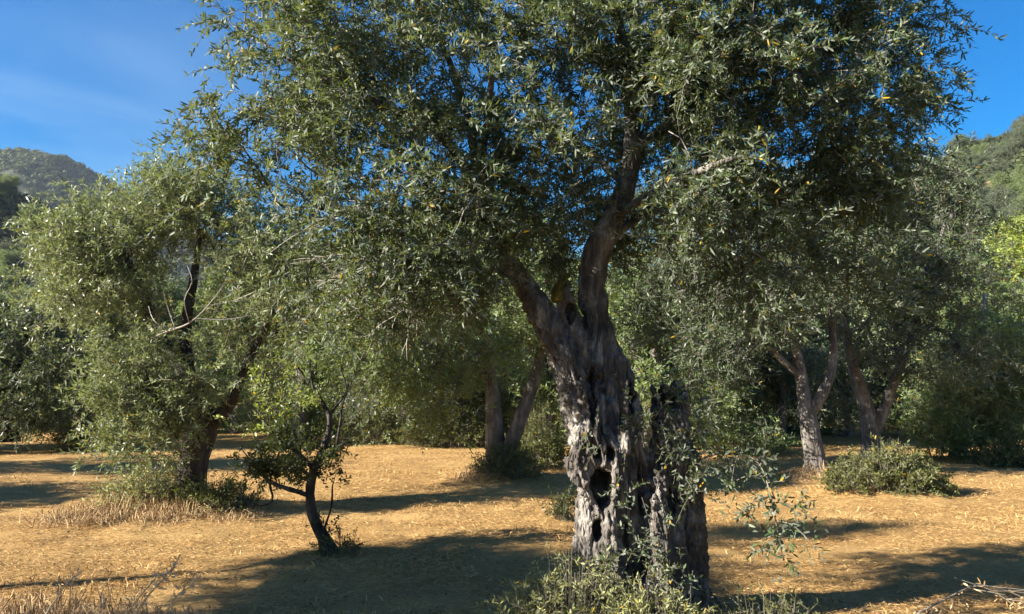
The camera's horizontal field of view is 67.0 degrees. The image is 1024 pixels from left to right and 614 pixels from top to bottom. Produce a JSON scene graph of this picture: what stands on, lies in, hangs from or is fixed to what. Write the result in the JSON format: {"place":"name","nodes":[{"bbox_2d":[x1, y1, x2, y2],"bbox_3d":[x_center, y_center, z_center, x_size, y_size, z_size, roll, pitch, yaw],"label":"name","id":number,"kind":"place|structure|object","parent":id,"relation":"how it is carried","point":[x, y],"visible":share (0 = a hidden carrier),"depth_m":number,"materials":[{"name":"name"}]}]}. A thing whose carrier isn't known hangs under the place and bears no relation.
{"place":"outdoors","nodes":[
{"label":"outdoors","id":0,"kind":"place"},
{"bbox_2d":[0,152,234,296],"bbox_3d":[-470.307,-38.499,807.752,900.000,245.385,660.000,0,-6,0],"label":"hill","id":1,"kind":"structure","parent":0,"point":[23,186],"depth_m":727.57,"materials":[{"name":"plant"}]},
{"bbox_2d":[0,147,276,293],"bbox_3d":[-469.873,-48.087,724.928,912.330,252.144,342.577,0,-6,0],"label":"hill scrub","id":2,"kind":"object","parent":1,"relation":"on","point":[53,172],"visible":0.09,"depth_m":739.73,"materials":[{"name":"green plant"}]},
{"bbox_2d":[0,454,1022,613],"bbox_3d":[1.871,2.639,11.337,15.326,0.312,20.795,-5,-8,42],"label":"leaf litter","id":3,"kind":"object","parent":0,"point":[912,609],"visible":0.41,"depth_m":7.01,"materials":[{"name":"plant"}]},
{"bbox_2d":[0,137,1023,613],"bbox_3d":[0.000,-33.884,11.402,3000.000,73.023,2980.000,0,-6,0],"label":"ground","id":4,"kind":"structure","parent":0,"point":[516,551],"depth_m":8.29,"materials":[{"name":"soil"}]},
{"bbox_2d":[0,178,7,197],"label":"bushy tree","id":5,"kind":"object","parent":4,"relation":"on","point":[2,185],"visible":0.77,"depth_m":195.15,"materials":[{"name":"green plant"}]},
{"bbox_2d":[0,266,11,284],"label":"bushy tree","id":6,"kind":"object","parent":4,"relation":"on","point":[1,278],"visible":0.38,"depth_m":151.91,"materials":[{"name":"green plant"}]},
{"bbox_2d":[0,237,21,252],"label":"bushy tree","id":7,"kind":"object","parent":4,"relation":"on","point":[5,246],"visible":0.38,"depth_m":167.74,"materials":[{"name":"green plant"}]},
{"bbox_2d":[0,249,22,276],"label":"bushy tree","id":8,"kind":"object","parent":4,"relation":"on","point":[4,255],"visible":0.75,"depth_m":160.92,"materials":[{"name":"green plant"}]},
{"bbox_2d":[0,173,22,195],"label":"bushy tree","id":9,"kind":"object","parent":4,"relation":"on","point":[12,180],"visible":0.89,"depth_m":196.25,"materials":[{"name":"green plant"}]},
{"bbox_2d":[0,215,25,238],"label":"bushy tree","id":10,"kind":"object","parent":4,"relation":"on","point":[13,231],"visible":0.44,"depth_m":178.49,"materials":[{"name":"green plant"}]},
{"bbox_2d":[5,275,23,292],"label":"bushy tree","id":11,"kind":"object","parent":4,"relation":"on","point":[11,281],"visible":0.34,"depth_m":155.13,"materials":[{"name":"green plant"}]},
{"bbox_2d":[3,254,26,271],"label":"bushy tree","id":12,"kind":"object","parent":4,"relation":"on","point":[20,262],"visible":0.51,"depth_m":162.14,"materials":[{"name":"green plant"}]},
{"bbox_2d":[3,246,37,268],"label":"bushy tree","id":13,"kind":"object","parent":4,"relation":"on","point":[19,254],"visible":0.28,"depth_m":164.79,"materials":[{"name":"green plant"}]},
{"bbox_2d":[18,258,35,273],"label":"bushy tree","id":14,"kind":"object","parent":4,"relation":"on","point":[21,266],"visible":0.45,"depth_m":162.94,"materials":[{"name":"green plant"}]},
{"bbox_2d":[19,202,41,225],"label":"bushy tree","id":15,"kind":"object","parent":4,"relation":"on","point":[24,209],"visible":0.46,"depth_m":186.42,"materials":[{"name":"green plant"}]},
{"bbox_2d":[21,395,72,432],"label":"shrub","id":16,"kind":"object","parent":4,"relation":"on","point":[52,426],"visible":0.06,"depth_m":25.45,"materials":[{"name":"green plant"}]},
{"bbox_2d":[0,276,111,453],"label":"olive tree","id":17,"kind":"object","parent":4,"relation":"on","point":[20,400],"visible":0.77,"depth_m":18.09,"materials":[{"name":"green plant"}]},
{"bbox_2d":[45,566,81,613],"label":"dry stalk","id":18,"kind":"object","parent":4,"relation":"on","point":[67,581],"visible":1,"depth_m":4.69,"materials":[{"name":"plant"}]},
{"bbox_2d":[34,408,135,453],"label":"shrub","id":19,"kind":"object","parent":4,"relation":"on","point":[58,438],"visible":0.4,"depth_m":18.48,"materials":[{"name":"green plant"}]},
{"bbox_2d":[17,275,159,440],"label":"olive tree","id":20,"kind":"object","parent":4,"relation":"on","point":[76,414],"visible":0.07,"depth_m":21.52,"materials":[{"name":"green plant"}]},
{"bbox_2d":[15,487,219,528],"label":"dry grass","id":21,"kind":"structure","parent":4,"relation":"on","point":[113,513],"depth_m":9.09,"materials":[{"name":"plant"}]},
{"bbox_2d":[0,575,252,613],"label":"dry grass","id":22,"kind":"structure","parent":4,"relation":"on","point":[30,609],"depth_m":5.22,"materials":[{"name":"plant"}]},
{"bbox_2d":[82,453,199,511],"bbox_3d":[-4.592,2.255,9.732,1.477,0.879,1.295,0,-6,0],"label":"weed clump","id":23,"kind":"object","parent":4,"relation":"on","point":[151,484],"visible":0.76,"depth_m":9.61,"materials":[{"name":"green plant"}]},
{"bbox_2d":[124,570,163,613],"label":"dry stalk","id":24,"kind":"object","parent":4,"relation":"on","point":[142,587],"visible":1,"depth_m":4.63,"materials":[{"name":"plant"}]},
{"bbox_2d":[135,554,183,613],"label":"dry stalk","id":25,"kind":"object","parent":4,"relation":"on","point":[166,578],"visible":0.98,"depth_m":4.72,"materials":[{"name":"plant"}]},
{"bbox_2d":[90,254,237,413],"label":"olive tree","id":26,"kind":"object","parent":4,"relation":"on","point":[176,294],"visible":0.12,"depth_m":26.17,"materials":[{"name":"green plant"}]},
{"bbox_2d":[130,384,220,434],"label":"shrub","id":27,"kind":"object","parent":4,"relation":"on","point":[168,422],"visible":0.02,"depth_m":24.77,"materials":[{"name":"green plant"}]},
{"bbox_2d":[164,574,204,613],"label":"dry stalk","id":28,"kind":"object","parent":4,"relation":"on","point":[183,591],"visible":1,"depth_m":4.64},
{"bbox_2d":[0,139,370,501],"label":"olive tree","id":29,"kind":"object","parent":4,"relation":"on","point":[78,248],"visible":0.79,"depth_m":9.87,"materials":[{"name":"green plant"}]},
{"bbox_2d":[170,318,235,393],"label":"olive tree","id":30,"kind":"object","parent":4,"relation":"on","point":[209,357],"visible":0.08,"depth_m":32.38,"materials":[{"name":"green plant"}]},
{"bbox_2d":[143,499,280,523],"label":"dry grass","id":31,"kind":"structure","parent":4,"relation":"on","point":[225,517],"depth_m":9.28,"materials":[{"name":"plant"}]},
{"bbox_2d":[162,462,264,514],"bbox_3d":[-3.764,2.356,9.721,1.381,0.809,1.175,0,-6,0],"label":"weed clump","id":32,"kind":"object","parent":4,"relation":"on","point":[221,495],"visible":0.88,"depth_m":9.59,"materials":[{"name":"green plant"}]},
{"bbox_2d":[152,261,292,434],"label":"olive tree","id":33,"kind":"object","parent":4,"relation":"on","point":[232,430],"visible":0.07,"depth_m":25.24,"materials":[{"name":"green plant"}]},
{"bbox_2d":[220,393,269,428],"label":"shrub","id":34,"kind":"object","parent":4,"relation":"on","point":[256,420],"visible":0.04,"depth_m":28.22,"materials":[{"name":"green plant"}]},
{"bbox_2d":[213,337,365,552],"bbox_3d":[-2.036,1.290,7.314,1.311,2.094,1.161,4,-7,-35],"label":"young tree","id":35,"kind":"object","parent":4,"relation":"on","point":[266,466],"visible":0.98,"depth_m":7.24,"materials":[{"name":"green plant"}]},
{"bbox_2d":[202,239,381,440],"bbox_3d":[-6.009,0.821,22.049,5.539,6.167,4.871,-4,-7,38],"label":"olive tree","id":36,"kind":"object","parent":4,"relation":"on","point":[315,356],"visible":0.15,"depth_m":20.88,"materials":[{"name":"green plant"}]},
{"bbox_2d":[267,399,349,434],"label":"shrub","id":37,"kind":"object","parent":4,"relation":"on","point":[334,421],"visible":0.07,"depth_m":24.90,"materials":[{"name":"green plant"}]},
{"bbox_2d":[304,525,367,557],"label":"weed clump","id":38,"kind":"object","parent":4,"relation":"on","point":[339,548],"visible":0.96,"depth_m":7.10,"materials":[{"name":"green plant"}]},
{"bbox_2d":[273,272,428,435],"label":"olive tree","id":39,"kind":"object","parent":4,"relation":"on","point":[315,385],"visible":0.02,"depth_m":22.62,"materials":[{"name":"green plant"}]},
{"bbox_2d":[333,392,410,446],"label":"shrub","id":40,"kind":"object","parent":4,"relation":"on","point":[371,433],"visible":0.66,"depth_m":20.47,"materials":[{"name":"green plant"}]},
{"bbox_2d":[317,304,513,444],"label":"olive tree","id":41,"kind":"object","parent":4,"relation":"on","point":[357,408],"visible":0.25,"depth_m":19.79,"materials":[{"name":"green plant"}]},
{"bbox_2d":[388,394,485,448],"bbox_3d":[-1.694,3.136,19.830,2.913,1.852,1.949,0,-6,0],"label":"shrub","id":42,"kind":"object","parent":4,"relation":"on","point":[472,434],"visible":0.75,"depth_m":19.52,"materials":[{"name":"green plant"}]},
{"bbox_2d":[371,250,530,432],"bbox_3d":[-1.790,1.006,25.009,5.830,6.491,5.127,1,-6,-15],"label":"olive tree","id":43,"kind":"object","parent":4,"relation":"on","point":[496,318],"depth_m":24.33,"materials":[{"name":"green plant"}]},
{"bbox_2d":[416,398,485,430],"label":"shrub","id":44,"kind":"object","parent":4,"relation":"on","point":[472,418],"visible":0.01,"depth_m":26.05,"materials":[{"name":"green plant"}]},
{"bbox_2d":[286,185,631,467],"bbox_3d":[-0.873,0.338,13.342,5.817,5.333,3.602,0,-6,0],"label":"olive tree","id":45,"kind":"object","parent":4,"relation":"on","point":[506,343],"visible":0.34,"depth_m":12.63,"materials":[{"name":"green plant"}]},
{"bbox_2d":[437,460,518,483],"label":"dry grass","id":46,"kind":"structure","parent":4,"relation":"on","point":[474,472],"depth_m":12.54,"materials":[{"name":"plant"}]},
{"bbox_2d":[468,439,550,484],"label":"shrub","id":47,"kind":"object","parent":4,"relation":"on","point":[519,459],"visible":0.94,"depth_m":12.59,"materials":[{"name":"green plant"}]},
{"bbox_2d":[0,134,1023,292],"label":"slope scrub","id":48,"kind":"object","parent":4,"relation":"on","point":[8,199],"visible":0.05,"depth_m":180.16,"materials":[{"name":"green plant"}]},
{"bbox_2d":[0,431,1023,613],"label":"straw","id":49,"kind":"object","parent":4,"relation":"on","point":[518,575],"visible":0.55,"depth_m":7.48,"materials":[{"name":"plant"}]},
{"bbox_2d":[477,367,561,431],"bbox_3d":[0.377,3.243,27.172,3.992,3.175,3.214,-5,-8,41],"label":"shrub","id":50,"kind":"object","parent":4,"relation":"on","point":[505,422],"visible":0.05,"depth_m":26.47,"materials":[{"name":"green plant"}]},
{"bbox_2d":[505,385,569,470],"bbox_3d":[0.472,2.401,15.036,1.760,1.824,1.746,3,-6,-28],"label":"shrub","id":51,"kind":"object","parent":4,"relation":"on","point":[553,451],"visible":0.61,"depth_m":14.77,"materials":[{"name":"green plant"}]},
{"bbox_2d":[454,251,630,440],"bbox_3d":[1.130,1.169,21.929,4.868,5.581,5.097,-4,-7,35],"label":"olive tree","id":52,"kind":"object","parent":4,"relation":"on","point":[519,378],"visible":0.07,"depth_m":21.30,"materials":[{"name":"green plant"}]},
{"bbox_2d":[537,482,577,521],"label":"shrub","id":53,"kind":"object","parent":4,"relation":"on","point":[563,511],"visible":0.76,"depth_m":9.07,"materials":[{"name":"green plant"}]},
{"bbox_2d":[467,541,661,613],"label":"weed clump","id":54,"kind":"object","parent":4,"relation":"on","point":[557,591],"visible":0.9,"depth_m":4.80,"materials":[{"name":"green plant"}]},
{"bbox_2d":[137,0,1007,613],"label":"olive tree","id":55,"kind":"object","parent":4,"relation":"on","point":[639,506],"visible":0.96,"depth_m":5.16,"materials":[{"name":"green plant"}]},
{"bbox_2d":[541,267,681,410],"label":"olive tree","id":56,"kind":"object","parent":4,"relation":"on","point":[620,343],"visible":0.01,"depth_m":24.21,"materials":[{"name":"green plant"}]},
{"bbox_2d":[545,237,756,448],"bbox_3d":[3.350,0.866,18.969,4.868,5.581,5.097,-1,-6,11],"label":"olive tree","id":57,"kind":"object","parent":4,"relation":"on","point":[653,367],"visible":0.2,"depth_m":18.25,"materials":[{"name":"green plant"}]},
{"bbox_2d":[591,560,715,613],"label":"weed clump","id":58,"kind":"object","parent":4,"relation":"on","point":[639,603],"visible":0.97,"depth_m":4.68,"materials":[{"name":"green plant"}]},
{"bbox_2d":[610,272,751,447],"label":"olive tree","id":59,"kind":"object","parent":4,"relation":"on","point":[664,368],"visible":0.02,"depth_m":21.48,"materials":[{"name":"green plant"}]},
{"bbox_2d":[659,257,819,438],"bbox_3d":[6.379,1.095,22.993,5.247,5.842,4.614,-2,-6,21],"label":"olive tree","id":60,"kind":"object","parent":4,"relation":"on","point":[768,407],"visible":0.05,"depth_m":21.55,"materials":[{"name":"green plant"}]},
{"bbox_2d":[603,146,890,473],"bbox_3d":[4.008,0.047,13.451,5.182,5.990,3.369,0,-6,0],"label":"olive tree","id":61,"kind":"object","parent":4,"relation":"on","point":[809,406],"visible":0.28,"depth_m":13.10,"materials":[{"name":"green plant"}]},
{"bbox_2d":[694,403,802,455],"bbox_3d":[5.393,2.956,17.790,2.538,1.690,2.051,0,-6,0],"label":"shrub","id":62,"kind":"object","parent":4,"relation":"on","point":[740,438],"visible":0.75,"depth_m":17.54,"materials":[{"name":"green plant"}]},
{"bbox_2d":[700,577,821,613],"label":"weed clump","id":63,"kind":"object","parent":4,"relation":"on","point":[769,610],"visible":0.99,"depth_m":4.91,"materials":[{"name":"green plant"}]},
{"bbox_2d":[701,324,859,443],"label":"olive tree","id":64,"kind":"object","parent":4,"relation":"on","point":[813,358],"visible":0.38,"depth_m":20.19,"materials":[{"name":"green plant"}]},
{"bbox_2d":[751,402,837,434],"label":"shrub","id":65,"kind":"object","parent":4,"relation":"on","point":[797,429],"visible":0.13,"depth_m":24.60,"materials":[{"name":"green plant"}]},
{"bbox_2d":[776,459,832,483],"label":"dry grass","id":66,"kind":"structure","parent":4,"relation":"on","point":[805,473],"depth_m":12.83,"materials":[{"name":"plant"}]},
{"bbox_2d":[774,280,919,436],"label":"olive tree","id":67,"kind":"object","parent":4,"relation":"on","point":[843,385],"visible":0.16,"depth_m":22.83,"materials":[{"name":"green plant"}]},
{"bbox_2d":[831,373,914,429],"bbox_3d":[12.825,3.446,28.274,2.969,2.933,3.687,-1,-6,8],"label":"shrub","id":68,"kind":"object","parent":4,"relation":"on","point":[889,423],"visible":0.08,"depth_m":27.15,"materials":[{"name":"green plant"}]},
{"bbox_2d":[810,433,965,498],"bbox_3d":[5.425,2.414,11.208,2.164,1.191,1.631,0,-6,0],"label":"shrub","id":69,"kind":"object","parent":4,"relation":"on","point":[862,472],"visible":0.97,"depth_m":10.97,"materials":[{"name":"green plant"}]},
{"bbox_2d":[778,130,1023,457],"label":"olive tree","id":70,"kind":"object","parent":4,"relation":"on","point":[940,263],"visible":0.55,"depth_m":14.35,"materials":[{"name":"green plant"}]},
{"bbox_2d":[873,290,954,388],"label":"olive tree","id":71,"kind":"object","parent":4,"relation":"on","point":[921,322],"visible":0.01,"depth_m":31.19,"materials":[{"name":"green plant"}]},
{"bbox_2d":[836,289,997,437],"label":"olive tree","id":72,"kind":"object","parent":4,"relation":"on","point":[881,389],"visible":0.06,"depth_m":23.14,"materials":[{"name":"green plant"}]},
{"bbox_2d":[922,214,947,243],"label":"bushy tree","id":73,"kind":"object","parent":4,"relation":"on","point":[936,233],"visible":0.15,"depth_m":118.50,"materials":[{"name":"green plant"}]},
{"bbox_2d":[873,294,1023,462],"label":"shrub","id":74,"kind":"object","parent":4,"relation":"on","point":[961,427],"visible":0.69,"depth_m":16.11,"materials":[{"name":"green plant"}]},
{"bbox_2d":[944,134,968,152],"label":"bushy tree","id":75,"kind":"object","parent":4,"relation":"on","point":[954,142],"visible":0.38,"depth_m":189.23,"materials":[{"name":"green plant"}]},
{"bbox_2d":[953,133,971,143],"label":"bushy tree","id":76,"kind":"object","parent":4,"relation":"on","point":[967,139],"visible":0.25,"depth_m":191.49,"materials":[{"name":"green plant"}]},
{"bbox_2d":[951,155,979,173],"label":"bushy tree","id":77,"kind":"object","parent":4,"relation":"on","point":[973,162],"visible":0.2,"depth_m":149.72,"materials":[{"name":"green plant"}]},
{"bbox_2d":[913,577,1023,613],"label":"dry branch","id":78,"kind":"object","parent":4,"relation":"on","point":[924,610],"visible":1,"depth_m":5.33,"materials":[{"name":"brown plant"}]},
{"bbox_2d":[923,258,1023,431],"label":"olive tree","id":79,"kind":"object","parent":4,"relation":"on","point":[1004,285],"visible":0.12,"depth_m":22.32,"materials":[{"name":"green plant"}]},
{"bbox_2d":[967,152,987,163],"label":"bushy tree","id":80,"kind":"object","parent":4,"relation":"on","point":[981,158],"visible":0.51,"depth_m":156.37,"materials":[{"name":"green plant"}]},
{"bbox_2d":[960,193,999,215],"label":"bushy tree","id":81,"kind":"object","parent":4,"relation":"on","point":[990,207],"visible":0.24,"depth_m":114.62,"materials":[{"name":"green plant"}]},
{"bbox_2d":[970,142,989,156],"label":"bushy tree","id":82,"kind":"object","parent":4,"relation":"on","point":[985,145],"visible":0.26,"depth_m":167.96,"materials":[{"name":"green plant"}]},
{"bbox_2d":[967,182,995,196],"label":"bushy tree","id":83,"kind":"object","parent":4,"relation":"on","point":[984,191],"visible":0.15,"depth_m":123.80,"materials":[{"name":"green plant"}]},
{"bbox_2d":[943,209,1023,350],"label":"broadleaf tree","id":84,"kind":"object","parent":4,"relation":"on","point":[1015,234],"visible":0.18,"depth_m":26.73,"materials":[{"name":"green plant"}]},
{"bbox_2d":[979,133,1000,143],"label":"bushy tree","id":85,"kind":"object","parent":4,"relation":"on","point":[989,137],"visible":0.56,"depth_m":188.84,"materials":[{"name":"green plant"}]},
{"bbox_2d":[958,430,1023,468],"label":"shrub","id":86,"kind":"object","parent":4,"relation":"on","point":[1007,452],"visible":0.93,"depth_m":15.15,"materials":[{"name":"green plant"}]},
{"bbox_2d":[979,161,1005,178],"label":"bushy tree","id":87,"kind":"object","parent":4,"relation":"on","point":[994,169],"visible":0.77,"depth_m":143.34,"materials":[{"name":"green plant"}]},
{"bbox_2d":[982,141,1004,158],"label":"bushy tree","id":88,"kind":"object","parent":4,"relation":"on","point":[995,148],"visible":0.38,"depth_m":163.81,"materials":[{"name":"green plant"}]},
{"bbox_2d":[988,146,1008,161],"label":"bushy tree","id":89,"kind":"object","parent":4,"relation":"on","point":[993,152],"visible":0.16,"depth_m":157.17,"materials":[{"name":"green plant"}]},
{"bbox_2d":[985,171,1014,191],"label":"bushy tree","id":90,"kind":"object","parent":4,"relation":"on","point":[999,178],"visible":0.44,"depth_m":126.38,"materials":[{"name":"green plant"}]},
{"bbox_2d":[989,147,1013,161],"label":"bushy tree","id":91,"kind":"object","parent":4,"relation":"on","point":[999,154],"visible":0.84,"depth_m":153.65,"materials":[{"name":"green plant"}]},
{"bbox_2d":[985,183,1019,207],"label":"bushy tree","id":92,"kind":"object","parent":4,"relation":"on","point":[998,197],"visible":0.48,"depth_m":115.70,"materials":[{"name":"green plant"}]},
{"bbox_2d":[995,159,1015,171],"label":"bushy tree","id":93,"kind":"object","parent":4,"relation":"on","point":[1003,164],"visible":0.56,"depth_m":143.87,"materials":[{"name":"green plant"}]},
{"bbox_2d":[995,200,1016,216],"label":"bushy tree","id":94,"kind":"object","parent":4,"relation":"on","point":[1003,209],"visible":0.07,"depth_m":109.42,"materials":[{"name":"green plant"}]},
{"bbox_2d":[1000,128,1012,141],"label":"bushy tree","id":95,"kind":"object","parent":4,"relation":"on","point":[1005,135],"visible":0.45,"depth_m":181.36,"materials":[{"name":"green plant"}]},
{"bbox_2d":[995,201,1023,219],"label":"bushy tree","id":96,"kind":"object","parent":4,"relation":"on","point":[1012,205],"visible":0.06,"depth_m":104.93,"materials":[{"name":"green plant"}]},
{"bbox_2d":[1002,191,1020,207],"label":"bushy tree","id":97,"kind":"object","parent":4,"relation":"on","point":[1010,197],"visible":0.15,"depth_m":114.50,"materials":[{"name":"green plant"}]},
{"bbox_2d":[1001,137,1023,156],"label":"bushy tree","id":98,"kind":"object","parent":4,"relation":"on","point":[1012,146],"visible":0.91,"depth_m":155.36,"materials":[{"name":"green plant"}]},
{"bbox_2d":[1001,132,1023,153],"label":"bushy tree","id":99,"kind":"object","parent":4,"relation":"on","point":[1018,139],"visible":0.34,"depth_m":157.77,"materials":[{"name":"green plant"}]},
{"bbox_2d":[1004,182,1022,194],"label":"bushy tree","id":100,"kind":"object","parent":4,"relation":"on","point":[1014,187],"visible":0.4,"depth_m":118.83,"materials":[{"name":"green plant"}]},
{"bbox_2d":[1008,115,1020,133],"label":"bushy tree","id":101,"kind":"object","parent":4,"relation":"on","point":[1010,127],"visible":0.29,"depth_m":180.50,"materials":[{"name":"green plant"}]},
{"bbox_2d":[1010,162,1023,182],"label":"bushy tree","id":102,"kind":"object","parent":4,"relation":"on","point":[1017,169],"visible":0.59,"depth_m":124.24,"materials":[{"name":"green plant"}]},
{"bbox_2d":[1010,125,1023,141],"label":"bushy tree","id":103,"kind":"object","parent":4,"relation":"on","point":[1020,132],"visible":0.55,"depth_m":157.83,"materials":[{"name":"green plant"}]},
{"bbox_2d":[1010,193,1023,212],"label":"bushy tree","id":104,"kind":"object","parent":4,"relation":"on","point":[1020,198],"visible":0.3,"depth_m":106.39,"materials":[{"name":"green plant"}]},
{"bbox_2d":[1011,116,1023,134],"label":"bushy tree","id":105,"kind":"object","parent":4,"relation":"on","point":[1018,123],"visible":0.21,"depth_m":173.68,"materials":[{"name":"green plant"}]},
{"bbox_2d":[0,0,1023,331],"label":"sky","id":106,"kind":"structure","parent":0,"point":[83,80],"materials":[{"name":"blue"}]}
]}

